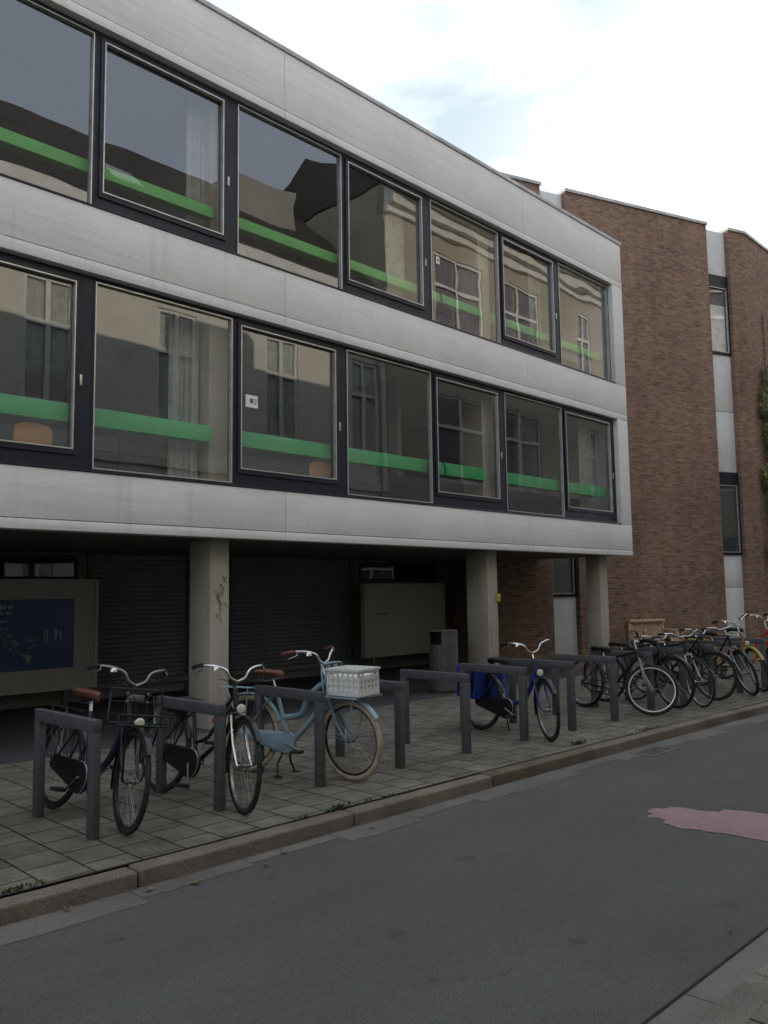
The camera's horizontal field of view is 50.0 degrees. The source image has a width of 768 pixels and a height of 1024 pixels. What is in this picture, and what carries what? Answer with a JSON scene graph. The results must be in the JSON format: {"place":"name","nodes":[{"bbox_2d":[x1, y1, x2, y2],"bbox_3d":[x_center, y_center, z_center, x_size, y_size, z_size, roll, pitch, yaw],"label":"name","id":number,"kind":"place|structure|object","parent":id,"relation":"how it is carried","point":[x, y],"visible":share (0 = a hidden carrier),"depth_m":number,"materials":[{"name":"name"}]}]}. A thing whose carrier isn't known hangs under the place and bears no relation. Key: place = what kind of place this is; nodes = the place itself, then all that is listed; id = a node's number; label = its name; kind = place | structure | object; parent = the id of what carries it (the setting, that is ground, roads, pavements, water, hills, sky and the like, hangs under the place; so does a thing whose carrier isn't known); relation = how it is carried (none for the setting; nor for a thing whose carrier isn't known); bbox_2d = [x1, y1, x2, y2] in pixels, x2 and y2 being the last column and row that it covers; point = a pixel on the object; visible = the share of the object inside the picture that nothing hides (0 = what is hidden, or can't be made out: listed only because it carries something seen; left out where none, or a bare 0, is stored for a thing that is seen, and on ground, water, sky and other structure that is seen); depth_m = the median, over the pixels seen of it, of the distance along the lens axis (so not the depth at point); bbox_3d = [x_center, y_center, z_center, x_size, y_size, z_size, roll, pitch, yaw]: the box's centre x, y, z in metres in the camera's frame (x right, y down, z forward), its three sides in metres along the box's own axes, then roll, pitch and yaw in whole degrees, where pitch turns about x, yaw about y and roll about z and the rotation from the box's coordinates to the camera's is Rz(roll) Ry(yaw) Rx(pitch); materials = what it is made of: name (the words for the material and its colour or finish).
{"place":"outdoors","nodes":[
{"label":"outdoors","id":0,"kind":"place"},
{"bbox_2d":[0,663,588,763],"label":"undercroft paving","id":1,"kind":"structure","parent":0,"point":[16,734],"depth_m":11.73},
{"bbox_2d":[0,579,98,706],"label":"display board","id":2,"kind":"object","parent":1,"relation":"on","point":[48,634],"visible":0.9,"depth_m":11.99,"materials":[{"name":"metal"}]},
{"bbox_2d":[360,583,444,672],"bbox_3d":[0.447,2.413,17.405,0.132,1.800,2.480,-6,-8,44],"label":"display board","id":3,"kind":"object","parent":1,"relation":"on","point":[400,619],"visible":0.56,"depth_m":17.20,"materials":[{"name":"metal"}]},
{"bbox_2d":[428,629,457,693],"bbox_3d":[0.966,2.408,13.328,0.481,1.005,0.481,2,-6,-30],"label":"litter bin","id":4,"kind":"object","parent":1,"relation":"on","point":[443,650],"visible":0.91,"depth_m":13.14,"materials":[{"name":"metal"}]},
{"bbox_2d":[0,720,767,1023],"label":"road","id":5,"kind":"structure","parent":0,"point":[593,895],"depth_m":4.29,"materials":[{"name":"grey asphalt"}]},
{"bbox_2d":[0,713,767,945],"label":"gutter","id":6,"kind":"object","parent":5,"relation":"on","point":[42,924],"visible":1,"depth_m":5.68,"materials":[{"name":"concrete"}]},
{"bbox_2d":[630,746,677,756],"bbox_3d":[2.866,2.534,8.733,0.560,0.007,0.260,5,-8,-44],"label":"drain grate","id":7,"kind":"object","parent":6,"relation":"on","point":[652,751],"visible":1,"depth_m":8.71,"materials":[{"name":"metal"}]},
{"bbox_2d":[641,927,767,1023],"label":"gutter joint","id":8,"kind":"object","parent":5,"relation":"on","point":[679,996],"visible":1,"depth_m":3.62,"materials":[{"name":"grey concrete"}]},
{"bbox_2d":[647,931,767,1023],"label":"gutter","id":9,"kind":"object","parent":5,"relation":"on","point":[718,985],"visible":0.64,"depth_m":3.56,"materials":[{"name":"concrete"}]},
{"bbox_2d":[647,806,767,840],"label":"road marking","id":10,"kind":"object","parent":5,"relation":"on","point":[747,824],"visible":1,"depth_m":6.09,"materials":[{"name":"pink paint"}]},
{"bbox_2d":[0,650,767,898],"bbox_3d":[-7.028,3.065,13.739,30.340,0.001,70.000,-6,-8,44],"label":"pavement","id":11,"kind":"structure","parent":0,"point":[52,845],"depth_m":7.29,"materials":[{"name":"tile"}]},
{"bbox_2d":[1,878,45,893],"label":"weed","id":12,"kind":"object","parent":11,"relation":"on","point":[21,885],"visible":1,"depth_m":4.61,"materials":[{"name":"green plant"}]},
{"bbox_2d":[32,708,101,840],"bbox_3d":[-2.265,1.845,5.851,0.924,0.805,0.056,-6,-8,43],"label":"bike stand","id":13,"kind":"object","parent":11,"relation":"on","point":[89,725],"visible":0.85,"depth_m":5.71,"materials":[{"name":"metal"}]},
{"bbox_2d":[44,663,173,835],"bbox_3d":[-2.116,1.696,6.151,1.806,1.149,0.596,-6,-21,43],"label":"bicycle","id":14,"kind":"object","parent":11,"relation":"on","point":[70,772],"visible":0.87,"depth_m":5.95,"materials":[{"name":"black paint"}]},
{"bbox_2d":[155,696,225,811],"bbox_3d":[-1.545,1.902,6.537,0.924,0.805,0.057,-6,-8,44],"label":"bike stand","id":15,"kind":"object","parent":11,"relation":"on","point":[217,711],"visible":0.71,"depth_m":6.34,"materials":[{"name":"metal"}]},
{"bbox_2d":[139,663,264,814],"bbox_3d":[-1.405,1.744,6.624,1.794,1.125,0.580,-6,-19,42],"label":"bicycle","id":16,"kind":"object","parent":11,"relation":"on","point":[182,760],"visible":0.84,"depth_m":6.46,"materials":[{"name":"black metal"}]},
{"bbox_2d":[254,685,325,787],"bbox_3d":[-0.843,1.963,7.261,0.924,0.805,0.056,-6,-8,44],"label":"bike stand","id":17,"kind":"object","parent":11,"relation":"on","point":[317,698],"visible":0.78,"depth_m":7.00,"materials":[{"name":"metal"}]},
{"bbox_2d":[212,646,382,780],"bbox_3d":[-0.776,1.791,7.466,1.805,1.154,0.603,-3,-10,25],"label":"bicycle","id":18,"kind":"object","parent":11,"relation":"on","point":[278,740],"visible":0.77,"depth_m":7.33,"materials":[{"name":"blue metal"}]},
{"bbox_2d":[324,665,380,697],"bbox_3d":[-0.271,1.470,7.169,0.384,0.229,0.304,-6,-6,38],"label":"crate","id":19,"kind":"object","parent":18,"relation":"on","point":[353,681],"visible":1,"depth_m":7.08,"materials":[{"name":"plastic"}]},
{"bbox_2d":[0,0,632,729],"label":"concrete building","id":20,"kind":"structure","parent":11,"relation":"on","point":[210,216],"depth_m":12.08,"materials":[{"name":"concrete"}]},
{"bbox_2d":[13,422,52,444],"bbox_3d":[-3.819,-0.584,8.757,0.432,0.681,0.407,-6,-8,44],"label":"chair","id":21,"kind":"object","parent":20,"relation":"on","point":[32,432],"visible":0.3,"depth_m":8.63,"materials":[{"name":"wood"}]},
{"bbox_2d":[0,554,78,578],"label":"clerestory window","id":22,"kind":"structure","parent":20,"relation":"in","point":[12,566],"depth_m":12.42,"materials":[{"name":"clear glass"}]},
{"bbox_2d":[0,251,92,469],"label":"window","id":23,"kind":"structure","parent":20,"relation":"in","point":[77,453],"depth_m":8.80,"materials":[{"name":"metal"}]},
{"bbox_2d":[16,0,97,204],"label":"window","id":24,"kind":"structure","parent":20,"relation":"in","point":[34,4],"depth_m":9.18,"materials":[{"name":"metal"}]},
{"bbox_2d":[89,277,234,483],"bbox_3d":[-2.549,-1.441,9.643,0.098,2.178,1.874,-6,-8,44],"label":"window","id":25,"kind":"structure","parent":20,"relation":"in","point":[96,281],"depth_m":9.80,"materials":[{"name":"metal"}]},
{"bbox_2d":[95,31,235,251],"bbox_3d":[-2.582,-4.333,9.917,0.120,2.128,1.874,-6,-8,44],"label":"window","id":26,"kind":"structure","parent":20,"relation":"in","point":[224,238],"depth_m":9.98,"materials":[{"name":"metal"}]},
{"bbox_2d":[213,574,227,623],"bbox_3d":[-2.012,1.067,10.143,0.015,0.615,0.211,-6,-8,44],"label":"graffiti tag","id":27,"kind":"object","parent":20,"relation":"attached to","point":[222,593],"visible":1,"depth_m":10.13,"materials":[{"name":"black paint"}]},
{"bbox_2d":[245,394,257,408],"bbox_3d":[-1.687,-1.410,10.501,0.004,0.160,0.190,-6,-8,44],"label":"paper notice","id":28,"kind":"object","parent":20,"relation":"attached to","point":[251,401],"visible":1,"depth_m":10.50,"materials":[{"name":"white paper"}]},
{"bbox_2d":[235,100,343,289],"bbox_3d":[-1.272,-4.221,11.257,0.098,2.128,1.874,-6,-8,44],"label":"window","id":29,"kind":"structure","parent":20,"relation":"in","point":[240,106],"depth_m":11.59,"materials":[{"name":"metal"}]},
{"bbox_2d":[235,316,345,495],"bbox_3d":[-1.223,-1.331,10.968,0.120,2.178,1.874,-6,-8,44],"label":"window","id":30,"kind":"structure","parent":20,"relation":"in","point":[336,485],"depth_m":11.06,"materials":[{"name":"metal"}]},
{"bbox_2d":[309,461,330,477],"bbox_3d":[-1.025,-0.349,11.582,0.432,0.681,0.407,-6,-8,44],"label":"chair","id":31,"kind":"object","parent":20,"relation":"on","point":[319,469],"visible":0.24,"depth_m":11.46,"materials":[{"name":"wood"}]},
{"bbox_2d":[343,154,430,318],"bbox_3d":[0.054,-4.110,12.582,0.120,2.128,1.874,-6,-8,44],"label":"window","id":32,"kind":"structure","parent":20,"relation":"in","point":[423,307],"depth_m":12.72,"materials":[{"name":"metal"}]},
{"bbox_2d":[345,346,434,503],"bbox_3d":[0.087,-1.219,12.308,0.098,2.178,1.874,-6,-8,44],"label":"window","id":33,"kind":"structure","parent":20,"relation":"in","point":[429,402],"depth_m":12.71,"materials":[{"name":"metal"}]},
{"bbox_2d":[359,562,435,580],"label":"clerestory window","id":34,"kind":"structure","parent":20,"relation":"in","point":[368,571],"depth_m":17.96,"materials":[{"name":"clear glass"}]},
{"bbox_2d":[428,196,501,342],"bbox_3d":[1.365,-3.998,13.923,0.098,2.128,1.874,-6,-8,44],"label":"window","id":35,"kind":"structure","parent":20,"relation":"in","point":[431,200],"depth_m":14.44,"materials":[{"name":"metal"}]},
{"bbox_2d":[432,370,505,511],"bbox_3d":[1.413,-1.108,13.634,0.120,2.178,1.874,-6,-8,44],"label":"window","id":36,"kind":"structure","parent":20,"relation":"in","point":[498,503],"depth_m":13.79,"materials":[{"name":"metal"}]},
{"bbox_2d":[498,231,559,362],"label":"window","id":37,"kind":"structure","parent":20,"relation":"in","point":[553,354],"depth_m":15.43,"materials":[{"name":"metal"}]},
{"bbox_2d":[503,390,565,517],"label":"window","id":38,"kind":"structure","parent":20,"relation":"in","point":[559,408],"depth_m":15.51,"materials":[{"name":"metal"}]},
{"bbox_2d":[557,260,610,380],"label":"window","id":39,"kind":"structure","parent":20,"relation":"in","point":[559,264],"depth_m":17.17,"materials":[{"name":"metal"}]},
{"bbox_2d":[562,406,616,522],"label":"window","id":40,"kind":"structure","parent":20,"relation":"in","point":[610,515],"depth_m":16.53,"materials":[{"name":"metal"}]},
{"bbox_2d":[335,680,404,768],"bbox_3d":[-0.148,2.020,7.949,0.056,0.805,0.924,5,-8,-44],"label":"bike stand","id":41,"kind":"object","parent":11,"relation":"on","point":[397,687],"visible":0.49,"depth_m":7.65,"materials":[{"name":"metal"}]},
{"bbox_2d":[0,702,767,925],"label":"kerb","id":42,"kind":"structure","parent":11,"relation":"on","point":[32,904],"depth_m":5.77,"materials":[{"name":"concrete"}]},
{"bbox_2d":[0,701,766,896],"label":"kerb joint","id":43,"kind":"object","parent":42,"relation":"on","point":[323,813],"visible":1,"depth_m":5.84,"materials":[{"name":"grey concrete"}]},
{"bbox_2d":[326,801,350,811],"bbox_3d":[-0.350,2.213,6.194,0.111,0.042,0.266,-6,-8,44],"label":"weed","id":44,"kind":"object","parent":43,"relation":"on","point":[336,807],"visible":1,"depth_m":6.18,"materials":[{"name":"green plant"}]},
{"bbox_2d":[357,791,403,803],"bbox_3d":[0.027,2.252,6.547,0.075,0.022,0.653,-6,-8,44],"label":"weed","id":45,"kind":"object","parent":43,"relation":"on","point":[380,797],"visible":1,"depth_m":6.49,"materials":[{"name":"green plant"}]},
{"bbox_2d":[400,669,471,753],"bbox_3d":[0.526,2.074,8.603,0.924,0.805,0.056,-6,-8,44],"label":"bike stand","id":46,"kind":"object","parent":11,"relation":"on","point":[463,679],"visible":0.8,"depth_m":8.41,"materials":[{"name":"metal"}]},
{"bbox_2d":[459,663,528,740],"bbox_3d":[1.221,2.127,9.249,0.056,0.805,0.924,5,-8,-44],"label":"bike stand","id":47,"kind":"object","parent":11,"relation":"on","point":[520,672],"visible":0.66,"depth_m":8.96,"materials":[{"name":"metal"}]},
{"bbox_2d":[471,638,559,741],"bbox_3d":[1.519,1.978,9.425,0.558,1.117,1.698,13,-13,-36],"label":"bicycle","id":48,"kind":"object","parent":11,"relation":"on","point":[500,706],"visible":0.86,"depth_m":9.27,"materials":[{"name":"metal"}]},
{"bbox_2d":[456,664,501,698],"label":"panniers","id":49,"kind":"object","parent":48,"relation":"hanging from","point":[478,683],"visible":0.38,"depth_m":9.63,"materials":[{"name":"blue fabric"}]},
{"bbox_2d":[508,658,576,730],"bbox_3d":[1.879,2.178,9.858,0.056,0.805,0.924,5,-8,-45],"label":"bike stand","id":50,"kind":"object","parent":11,"relation":"on","point":[569,666],"visible":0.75,"depth_m":9.65,"materials":[{"name":"metal"}]},
{"bbox_2d":[570,739,586,745],"bbox_3d":[2.040,2.419,8.665,0.082,0.044,0.290,-6,-8,44],"label":"weed","id":51,"kind":"object","parent":11,"relation":"on","point":[578,742],"visible":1,"depth_m":8.64,"materials":[{"name":"green plant"}]},
{"bbox_2d":[551,654,618,721],"bbox_3d":[2.542,2.229,10.486,0.924,0.805,0.057,-6,-8,44],"label":"bike stand","id":52,"kind":"object","parent":11,"relation":"on","point":[613,686],"visible":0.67,"depth_m":10.31,"materials":[{"name":"metal"}]},
{"bbox_2d":[589,649,654,710],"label":"bike stand","id":53,"kind":"object","parent":11,"relation":"on","point":[648,656],"visible":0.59,"depth_m":11.04,"materials":[{"name":"metal"}]},
{"bbox_2d":[574,631,678,715],"bbox_3d":[3.137,2.149,11.111,0.533,1.049,1.676,14,-13,-34],"label":"bicycle","id":54,"kind":"object","parent":11,"relation":"on","point":[641,668],"visible":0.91,"depth_m":10.80,"materials":[{"name":"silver metal"}]},
{"bbox_2d":[581,632,694,707],"bbox_3d":[3.559,2.206,11.632,1.755,1.005,0.586,-5,-7,35],"label":"bicycle","id":55,"kind":"object","parent":11,"relation":"on","point":[660,662],"visible":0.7,"depth_m":11.44,"materials":[{"name":"metal"}]},
{"bbox_2d":[627,619,678,655],"bbox_3d":[6.366,2.983,19.422,1.090,0.890,0.580,2,-6,-25],"label":"crate","id":56,"kind":"object","parent":11,"relation":"on","point":[633,628],"visible":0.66,"depth_m":19.56,"materials":[{"name":"brown wood"}]},
{"bbox_2d":[623,646,687,703],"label":"bike stand","id":57,"kind":"object","parent":11,"relation":"on","point":[680,652],"visible":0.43,"depth_m":11.52,"materials":[{"name":"metal"}]},
{"bbox_2d":[617,629,714,706],"bbox_3d":[4.031,2.181,11.744,0.582,1.070,1.725,9,-10,-35],"label":"bicycle","id":58,"kind":"object","parent":11,"relation":"on","point":[684,643],"visible":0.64,"depth_m":11.51,"materials":[{"name":"black metal"}]},
{"bbox_2d":[630,628,737,700],"bbox_3d":[4.411,2.251,12.343,1.747,1.031,0.618,-5,-7,34],"label":"bicycle","id":59,"kind":"object","parent":11,"relation":"on","point":[726,657],"visible":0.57,"depth_m":12.07,"materials":[{"name":"metal"}]},
{"bbox_2d":[653,643,715,696],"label":"bike stand","id":60,"kind":"object","parent":11,"relation":"on","point":[707,647],"visible":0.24,"depth_m":12.15,"materials":[{"name":"metal"}]},
{"bbox_2d":[664,617,758,695],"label":"bicycle","id":61,"kind":"object","parent":11,"relation":"on","point":[736,652],"visible":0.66,"depth_m":12.56,"materials":[{"name":"metal"}]},
{"bbox_2d":[684,640,742,692],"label":"bike stand","id":62,"kind":"object","parent":11,"relation":"on","point":[737,644],"visible":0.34,"depth_m":12.78,"materials":[{"name":"metal"}]},
{"bbox_2d":[680,612,767,691],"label":"bicycle","id":63,"kind":"object","parent":11,"relation":"on","point":[748,649],"visible":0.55,"depth_m":13.02,"materials":[{"name":"metal"}]},
{"bbox_2d":[678,638,709,658],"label":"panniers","id":64,"kind":"object","parent":63,"relation":"hanging from","point":[694,639],"visible":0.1,"depth_m":13.71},
{"bbox_2d":[692,962,767,1023],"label":"kerb","id":65,"kind":"structure","parent":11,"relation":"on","point":[743,1002],"depth_m":3.22,"materials":[{"name":"stone"}]},
{"bbox_2d":[705,613,767,678],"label":"bicycle","id":66,"kind":"object","parent":11,"relation":"on","point":[738,636],"visible":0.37,"depth_m":14.49,"materials":[{"name":"metal"}]},
{"bbox_2d":[708,637,766,687],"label":"bike stand","id":67,"kind":"object","parent":11,"relation":"on","point":[762,644],"visible":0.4,"depth_m":13.38,"materials":[{"name":"metal"}]},
{"bbox_2d":[207,0,767,247],"label":"sky","id":68,"kind":"structure","parent":0,"point":[661,105],"materials":[{"name":"white"}]},
{"bbox_2d":[449,172,767,664],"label":"brick building","id":69,"kind":"structure","parent":0,"point":[695,309],"depth_m":20.83,"materials":[{"name":"brick"}]},
{"bbox_2d":[552,558,576,596],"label":"window","id":70,"kind":"structure","parent":69,"relation":"in","point":[564,570],"depth_m":19.10,"materials":[{"name":"glass"}]},
{"bbox_2d":[708,274,730,355],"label":"window","id":71,"kind":"structure","parent":69,"relation":"in","point":[720,322],"depth_m":22.06,"materials":[{"name":"glass"}]},
{"bbox_2d":[719,472,742,554],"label":"window","id":72,"kind":"structure","parent":69,"relation":"in","point":[729,482],"depth_m":21.55,"materials":[{"name":"glass"}]},
{"bbox_2d":[759,362,767,552],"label":"climbing plant","id":73,"kind":"object","parent":69,"relation":"attached to","point":[766,424],"visible":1,"depth_m":22.25,"materials":[{"name":"green plant"}]},
{"bbox_2d":[744,1002,767,1023],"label":"pavement","id":74,"kind":"structure","parent":0,"point":[760,1016],"depth_m":3.12,"materials":[{"name":"concrete"}]}
]}

